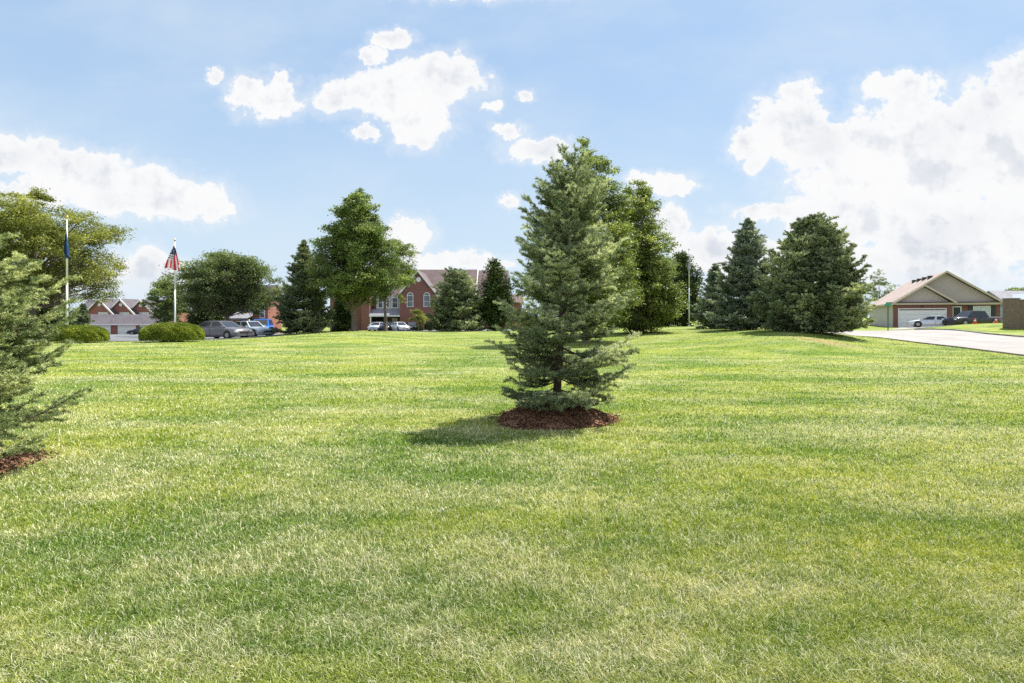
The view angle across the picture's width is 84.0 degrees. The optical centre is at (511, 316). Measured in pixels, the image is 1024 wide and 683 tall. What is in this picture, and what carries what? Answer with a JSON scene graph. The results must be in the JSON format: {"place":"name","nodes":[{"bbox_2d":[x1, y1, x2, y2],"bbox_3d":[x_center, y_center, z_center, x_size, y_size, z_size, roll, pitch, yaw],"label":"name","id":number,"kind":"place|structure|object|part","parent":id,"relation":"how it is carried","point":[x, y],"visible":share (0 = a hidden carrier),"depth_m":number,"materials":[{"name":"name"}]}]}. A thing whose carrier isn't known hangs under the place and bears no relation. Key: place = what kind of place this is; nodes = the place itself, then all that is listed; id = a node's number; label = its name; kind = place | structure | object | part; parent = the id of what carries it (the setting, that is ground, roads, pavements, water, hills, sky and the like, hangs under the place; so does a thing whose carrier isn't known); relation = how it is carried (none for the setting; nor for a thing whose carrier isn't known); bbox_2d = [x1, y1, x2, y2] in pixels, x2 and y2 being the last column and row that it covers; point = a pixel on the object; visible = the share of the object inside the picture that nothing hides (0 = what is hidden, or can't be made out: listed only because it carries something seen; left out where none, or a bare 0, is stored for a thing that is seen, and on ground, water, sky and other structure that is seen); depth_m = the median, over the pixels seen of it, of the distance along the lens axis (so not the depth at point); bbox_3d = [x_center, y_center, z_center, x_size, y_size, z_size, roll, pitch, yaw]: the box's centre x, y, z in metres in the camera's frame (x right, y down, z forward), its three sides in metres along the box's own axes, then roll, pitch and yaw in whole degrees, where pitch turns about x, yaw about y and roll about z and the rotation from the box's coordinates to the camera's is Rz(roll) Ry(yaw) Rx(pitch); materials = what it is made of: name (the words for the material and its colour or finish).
{"place":"outdoors","nodes":[
{"label":"outdoors","id":0,"kind":"place"},
{"bbox_2d":[30,329,511,340],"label":"car park","id":1,"kind":"structure","parent":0,"point":[121,337],"depth_m":53.74,"materials":[{"name":"grey asphalt"}]},
{"bbox_2d":[126,327,142,334],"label":"parked car","id":2,"kind":"object","parent":1,"relation":"on","point":[134,331],"visible":0.48,"depth_m":102.84,"materials":[{"name":"black paint"}]},
{"bbox_2d":[198,321,252,338],"bbox_3d":[-23.706,1.051,46.503,4.865,1.525,2.150,0,0,20],"label":"parked car","id":3,"kind":"object","parent":1,"relation":"on","point":[224,329],"visible":0.74,"depth_m":45.69,"materials":[{"name":"grey paint"}]},
{"bbox_3d":[-24.945,0.577,46.177,1.219,0.382,0.163,0,0,20],"label":"side window","id":4,"kind":"part","parent":3,"relation":"part of","materials":[{"name":"black glass"}]},
{"bbox_3d":[-23.623,0.577,45.696,1.291,0.382,0.163,0,0,20],"label":"side window","id":5,"kind":"part","parent":3,"relation":"part of","materials":[{"name":"black glass"}]},
{"bbox_2d":[235,321,275,336],"bbox_3d":[-23.171,1.067,50.504,4.615,1.475,2.020,0,0,28],"label":"parked car","id":6,"kind":"object","parent":1,"relation":"on","point":[257,328],"visible":0.41,"depth_m":49.64,"materials":[{"name":"silver metal"}]},
{"bbox_2d":[254,319,273,334],"bbox_3d":[-24.607,1.028,56.007,2.100,1.715,4.415,0,0,-15],"label":"parked car","id":7,"kind":"object","parent":1,"relation":"on","point":[268,322],"visible":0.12,"depth_m":55.49,"materials":[{"name":"blue paint"}]},
{"bbox_2d":[367,322,382,330],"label":"parked car","id":8,"kind":"object","parent":1,"relation":"on","point":[374,326],"visible":0.73,"depth_m":91.47,"materials":[{"name":"silver metal"}]},
{"bbox_2d":[378,322,392,330],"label":"parked car","id":9,"kind":"object","parent":1,"relation":"on","point":[380,327],"visible":0.47,"depth_m":91.34,"materials":[{"name":"black paint"}]},
{"bbox_2d":[390,322,409,330],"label":"parked car","id":10,"kind":"object","parent":1,"relation":"on","point":[399,326],"visible":0.95,"depth_m":89.92,"materials":[{"name":"white paint"}]},
{"bbox_2d":[402,322,416,330],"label":"parked car","id":11,"kind":"object","parent":1,"relation":"on","point":[412,325],"visible":0.45,"depth_m":90.82,"materials":[{"name":"black paint"}]},
{"bbox_2d":[0,317,1023,682],"bbox_3d":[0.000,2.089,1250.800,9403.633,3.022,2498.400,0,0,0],"label":"lawn","id":12,"kind":"structure","parent":0,"point":[776,345],"depth_m":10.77,"materials":[{"name":"plant"}]},
{"bbox_2d":[0,447,59,476],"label":"mulch bed","id":13,"kind":"object","parent":12,"relation":"on","point":[6,463],"visible":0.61,"depth_m":6.20,"materials":[{"name":"brown wood"}]},
{"bbox_2d":[0,231,92,460],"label":"green spruce","id":14,"kind":"object","parent":13,"relation":"on","point":[14,365],"visible":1,"depth_m":6.29,"materials":[{"name":"green plant"}]},
{"bbox_2d":[12,295,77,336],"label":"arborvitae","id":15,"kind":"object","parent":12,"relation":"on","point":[40,312],"visible":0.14,"depth_m":54.89,"materials":[{"name":"green plant"}]},
{"bbox_2d":[66,216,68,324],"bbox_3d":[-30.110,-2.548,38.500,0.320,8.617,0.320,0,0,0],"label":"flagpole","id":16,"kind":"object","parent":12,"relation":"on","point":[67,268],"visible":0.52,"depth_m":38.47,"materials":[{"name":"white metal"}]},
{"bbox_2d":[64,232,69,257],"bbox_3d":[-30.036,-4.883,38.426,0.248,1.827,0.347,0,0,8],"label":"blue flag","id":17,"kind":"object","parent":16,"relation":"hanging from","point":[66,250],"visible":1,"depth_m":38.33,"materials":[{"name":"fabric"}]},
{"bbox_2d":[0,180,136,339],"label":"leafy tree","id":18,"kind":"object","parent":12,"relation":"on","point":[43,237],"visible":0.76,"depth_m":45.92,"materials":[{"name":"green plant"}]},
{"bbox_2d":[45,324,109,342],"bbox_3d":[-27.475,1.066,36.006,3.617,1.236,2.592,0,0,0],"label":"clipped shrub","id":19,"kind":"object","parent":12,"relation":"on","point":[88,333],"visible":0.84,"depth_m":35.16,"materials":[{"name":"green plant"}]},
{"bbox_2d":[73,303,94,324],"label":"spruce","id":20,"kind":"object","parent":12,"relation":"on","point":[84,319],"visible":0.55,"depth_m":41.83,"materials":[{"name":"green plant"}]},
{"bbox_2d":[74,298,192,321],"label":"townhouse row","id":21,"kind":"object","parent":12,"relation":"on","point":[125,306],"visible":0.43,"depth_m":124.95,"materials":[{"name":"red"}]},
{"bbox_2d":[90,314,182,333],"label":"garage block","id":22,"kind":"structure","parent":12,"relation":"on","point":[117,323],"depth_m":112.58,"materials":[{"name":"grey"}]},
{"bbox_2d":[96,325,110,333],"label":"garage door","id":23,"kind":"structure","parent":22,"relation":"in","point":[108,327],"depth_m":111.94,"materials":[{"name":"white paint"}]},
{"bbox_2d":[118,325,135,333],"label":"garage door","id":24,"kind":"structure","parent":22,"relation":"in","point":[122,329],"depth_m":111.94,"materials":[{"name":"white paint"}]},
{"bbox_2d":[138,274,188,322],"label":"leafy tree","id":25,"kind":"object","parent":12,"relation":"on","point":[164,308],"visible":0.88,"depth_m":78.78,"materials":[{"name":"green plant"}]},
{"bbox_2d":[138,322,204,341],"bbox_3d":[-21.821,0.977,36.523,4.004,1.352,2.804,0,0,0],"label":"clipped shrub","id":26,"kind":"object","parent":12,"relation":"on","point":[171,332],"visible":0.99,"depth_m":35.51,"materials":[{"name":"green plant"}]},
{"bbox_2d":[174,239,175,321],"bbox_3d":[-27.837,-2.252,47.000,0.320,8.397,0.320,0,0,0],"label":"flagpole","id":27,"kind":"object","parent":12,"relation":"on","point":[175,291],"visible":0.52,"depth_m":46.97,"materials":[{"name":"white metal"}]},
{"bbox_2d":[165,246,178,269],"bbox_3d":[-27.991,-4.880,46.864,1.333,2.080,0.347,0,0,0],"label":"striped flag","id":28,"kind":"object","parent":27,"relation":"hanging from","point":[172,262],"visible":1,"depth_m":46.89,"materials":[{"name":"red fabric"}]},
{"bbox_2d":[181,302,233,324],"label":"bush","id":29,"kind":"object","parent":12,"relation":"on","point":[199,319],"visible":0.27,"depth_m":66.39,"materials":[{"name":"green plant"}]},
{"bbox_2d":[159,248,285,320],"bbox_3d":[-31.735,-2.571,62.079,13.974,9.835,12.075,0,0,29],"label":"leafy tree","id":30,"kind":"object","parent":12,"relation":"on","point":[235,286],"visible":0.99,"depth_m":59.89,"materials":[{"name":"green plant"}]},
{"bbox_2d":[224,285,282,332],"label":"brick house","id":31,"kind":"structure","parent":12,"relation":"on","point":[266,314],"depth_m":84.00,"materials":[{"name":"red brick"}]},
{"bbox_2d":[259,307,264,317],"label":"window","id":32,"kind":"structure","parent":31,"relation":"in","point":[263,313],"depth_m":83.98,"materials":[{"name":"grey glass"}]},
{"bbox_2d":[269,239,336,333],"bbox_3d":[-18.347,-2.445,49.912,5.699,8.859,5.559,0,0,31],"label":"spruce","id":33,"kind":"object","parent":12,"relation":"on","point":[295,319],"visible":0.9,"depth_m":48.90,"materials":[{"name":"green plant"}]},
{"bbox_2d":[330,298,350,331],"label":"arborvitae","id":34,"kind":"object","parent":12,"relation":"on","point":[341,317],"visible":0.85,"depth_m":61.36,"materials":[{"name":"green plant"}]},
{"bbox_2d":[298,187,415,330],"bbox_3d":[-13.279,-4.890,48.788,9.921,12.667,8.143,0,0,0],"label":"leafy tree","id":35,"kind":"object","parent":12,"relation":"on","point":[351,281],"visible":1,"depth_m":47.73,"materials":[{"name":"green plant"}]},
{"bbox_2d":[374,238,420,330],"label":"leafy tree","id":36,"kind":"object","parent":12,"relation":"on","point":[404,250],"visible":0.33,"depth_m":63.55,"materials":[{"name":"green plant"}]},
{"bbox_2d":[408,309,429,330],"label":"leafy tree","id":37,"kind":"object","parent":12,"relation":"on","point":[418,316],"visible":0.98,"depth_m":87.85,"materials":[{"name":"green plant"}]},
{"bbox_2d":[415,326,423,330],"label":"round shrub","id":38,"kind":"object","parent":12,"relation":"on","point":[420,328],"visible":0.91,"depth_m":89.55,"materials":[{"name":"green plant"}]},
{"bbox_2d":[328,270,523,330],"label":"apartment building","id":39,"kind":"structure","parent":12,"relation":"on","point":[419,293],"depth_m":100.35,"materials":[{"name":"red brick"}]},
{"bbox_2d":[378,299,382,307],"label":"window","id":40,"kind":"structure","parent":39,"relation":"in","point":[380,305],"depth_m":101.77,"materials":[{"name":"white glass"}]},
{"bbox_2d":[392,297,397,307],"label":"window","id":41,"kind":"structure","parent":39,"relation":"in","point":[395,301],"depth_m":101.77,"materials":[{"name":"white glass"}]},
{"bbox_2d":[407,292,413,306],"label":"window","id":42,"kind":"structure","parent":39,"relation":"in","point":[410,295],"depth_m":99.98,"materials":[{"name":"white glass"}]},
{"bbox_2d":[423,292,429,306],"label":"window","id":43,"kind":"structure","parent":39,"relation":"in","point":[426,295],"depth_m":99.98,"materials":[{"name":"white glass"}]},
{"bbox_2d":[424,321,435,330],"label":"round shrub","id":44,"kind":"object","parent":12,"relation":"on","point":[427,327],"visible":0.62,"depth_m":89.63,"materials":[{"name":"green plant"}]},
{"bbox_2d":[424,266,487,331],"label":"spruce","id":45,"kind":"object","parent":12,"relation":"on","point":[456,304],"visible":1,"depth_m":60.77,"materials":[{"name":"green plant"}]},
{"bbox_2d":[473,257,517,330],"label":"arborvitae","id":46,"kind":"object","parent":12,"relation":"on","point":[495,286],"visible":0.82,"depth_m":63.03,"materials":[{"name":"green plant"}]},
{"bbox_2d":[487,404,628,429],"bbox_3d":[0.714,1.460,9.017,2.180,0.320,2.186,0,0,0],"label":"mulch bed","id":47,"kind":"object","parent":12,"relation":"on","point":[518,417],"visible":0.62,"depth_m":8.39,"materials":[{"name":"brown wood"}]},
{"bbox_2d":[484,142,641,411],"bbox_3d":[0.811,-0.563,8.927,2.540,4.296,2.293,0,0,-32],"label":"blue spruce","id":48,"kind":"object","parent":47,"relation":"on","point":[568,199],"visible":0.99,"depth_m":8.58,"materials":[{"name":"green plant"}]},
{"bbox_2d":[525,136,647,342],"bbox_3d":[4.350,-4.350,33.005,7.710,12.148,6.646,0,0,-26],"label":"leafy tree","id":49,"kind":"object","parent":12,"relation":"on","point":[611,209],"visible":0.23,"depth_m":32.34,"materials":[{"name":"green plant"}]},
{"bbox_2d":[604,179,690,333],"bbox_3d":[9.364,-4.497,42.976,7.497,11.849,8.763,0,0,0],"label":"leafy tree","id":50,"kind":"object","parent":12,"relation":"on","point":[656,276],"visible":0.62,"depth_m":41.52,"materials":[{"name":"green plant"}]},
{"bbox_2d":[649,260,676,325],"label":"arborvitae","id":51,"kind":"object","parent":12,"relation":"on","point":[669,323],"visible":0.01,"depth_m":62.11,"materials":[{"name":"green plant"}]},
{"bbox_2d":[669,249,704,325],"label":"arborvitae","id":52,"kind":"object","parent":12,"relation":"on","point":[696,281],"visible":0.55,"depth_m":60.02,"materials":[{"name":"green plant"}]},
{"bbox_2d":[687,248,690,326],"bbox_3d":[18.042,-2.975,58.000,0.320,8.092,0.320,0,0,0],"label":"flagpole","id":53,"kind":"object","parent":12,"relation":"on","point":[689,297],"visible":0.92,"depth_m":57.97,"materials":[{"name":"metal"}]},
{"bbox_2d":[689,263,734,328],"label":"spruce","id":54,"kind":"object","parent":12,"relation":"on","point":[712,292],"visible":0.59,"depth_m":47.68,"materials":[{"name":"green plant"}]},
{"bbox_2d":[704,217,775,330],"bbox_3d":[17.428,-2.998,41.997,5.959,8.786,6.166,0,0,0],"label":"spruce","id":55,"kind":"object","parent":12,"relation":"on","point":[744,268],"visible":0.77,"depth_m":41.10,"materials":[{"name":"green plant"}]},
{"bbox_2d":[746,211,880,334],"bbox_3d":[18.028,-2.518,33.931,6.901,7.432,7.139,0,0,0],"label":"spruce","id":56,"kind":"object","parent":12,"relation":"on","point":[812,283],"visible":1,"depth_m":32.47,"materials":[{"name":"green plant"}]},
{"bbox_2d":[864,269,899,305],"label":"leafy tree","id":57,"kind":"object","parent":12,"relation":"on","point":[878,295],"visible":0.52,"depth_m":111.94,"materials":[{"name":"green plant"}]},
{"bbox_2d":[885,302,890,330],"bbox_3d":[38.327,0.054,58.000,0.498,3.120,0.498,0,0,-45],"label":"street sign","id":58,"kind":"object","parent":12,"relation":"on","point":[887,304],"visible":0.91,"depth_m":57.99,"materials":[{"name":"metal"}]},
{"bbox_2d":[870,271,1002,326],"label":"tan house","id":59,"kind":"structure","parent":12,"relation":"on","point":[947,294],"depth_m":72.58,"materials":[{"name":"beige brick"}]},
{"bbox_2d":[898,308,946,326],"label":"garage door","id":60,"kind":"structure","parent":59,"relation":"in","point":[904,316],"depth_m":73.04,"materials":[{"name":"white paint"}]},
{"bbox_2d":[953,306,961,315],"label":"door","id":61,"kind":"structure","parent":59,"relation":"in","point":[956,309],"depth_m":72.06,"materials":[{"name":"white paint"}]},
{"bbox_2d":[973,306,990,316],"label":"window","id":62,"kind":"structure","parent":59,"relation":"in","point":[987,309],"depth_m":70.89,"materials":[{"name":"glass"}]},
{"bbox_2d":[987,291,1023,322],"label":"blue grey house","id":63,"kind":"structure","parent":12,"relation":"on","point":[1000,295],"depth_m":90.62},
{"bbox_2d":[1002,298,1023,328],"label":"brick wall","id":64,"kind":"structure","parent":12,"relation":"on","point":[1013,313],"depth_m":49.95,"materials":[{"name":"brick"}]},
{"bbox_2d":[1004,287,1023,290],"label":"leafy tree","id":65,"kind":"object","parent":12,"relation":"on","point":[1015,289],"visible":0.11,"depth_m":129.15,"materials":[{"name":"green plant"}]},
{"bbox_2d":[0,0,1023,317],"label":"sky","id":66,"kind":"structure","parent":0,"point":[238,126],"materials":[{"name":"blue"}]},
{"bbox_2d":[614,327,1023,353],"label":"road","id":67,"kind":"structure","parent":0,"point":[1011,344],"depth_m":41.08,"materials":[{"name":"concrete"}]},
{"bbox_2d":[855,335,1023,355],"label":"kerb","id":68,"kind":"structure","parent":67,"relation":"on","point":[1010,353],"depth_m":29.67,"materials":[{"name":"concrete"}]},
{"bbox_2d":[914,328,1023,336],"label":"kerb","id":69,"kind":"structure","parent":67,"relation":"on","point":[974,332],"depth_m":47.01,"materials":[{"name":"concrete"}]},
{"bbox_2d":[891,325,949,329],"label":"driveway","id":70,"kind":"structure","parent":0,"point":[899,328],"depth_m":61.36,"materials":[{"name":"concrete"}]},
{"bbox_2d":[907,316,945,326],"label":"parked car","id":71,"kind":"object","parent":70,"relation":"on","point":[933,320],"visible":0.71,"depth_m":65.49,"materials":[{"name":"silver metal"}]},
{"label":"side window","id":72,"kind":"part","parent":71,"relation":"part of","materials":[{"name":"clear glass"}]},
{"bbox_2d":[942,311,1002,324],"bbox_3d":[51.747,0.185,64.001,5.815,1.814,2.270,0,0,-6],"label":"pickup truck","id":73,"kind":"object","parent":70,"relation":"on","point":[967,317],"visible":0.72,"depth_m":63.18,"materials":[{"name":"black paint"}]}
]}

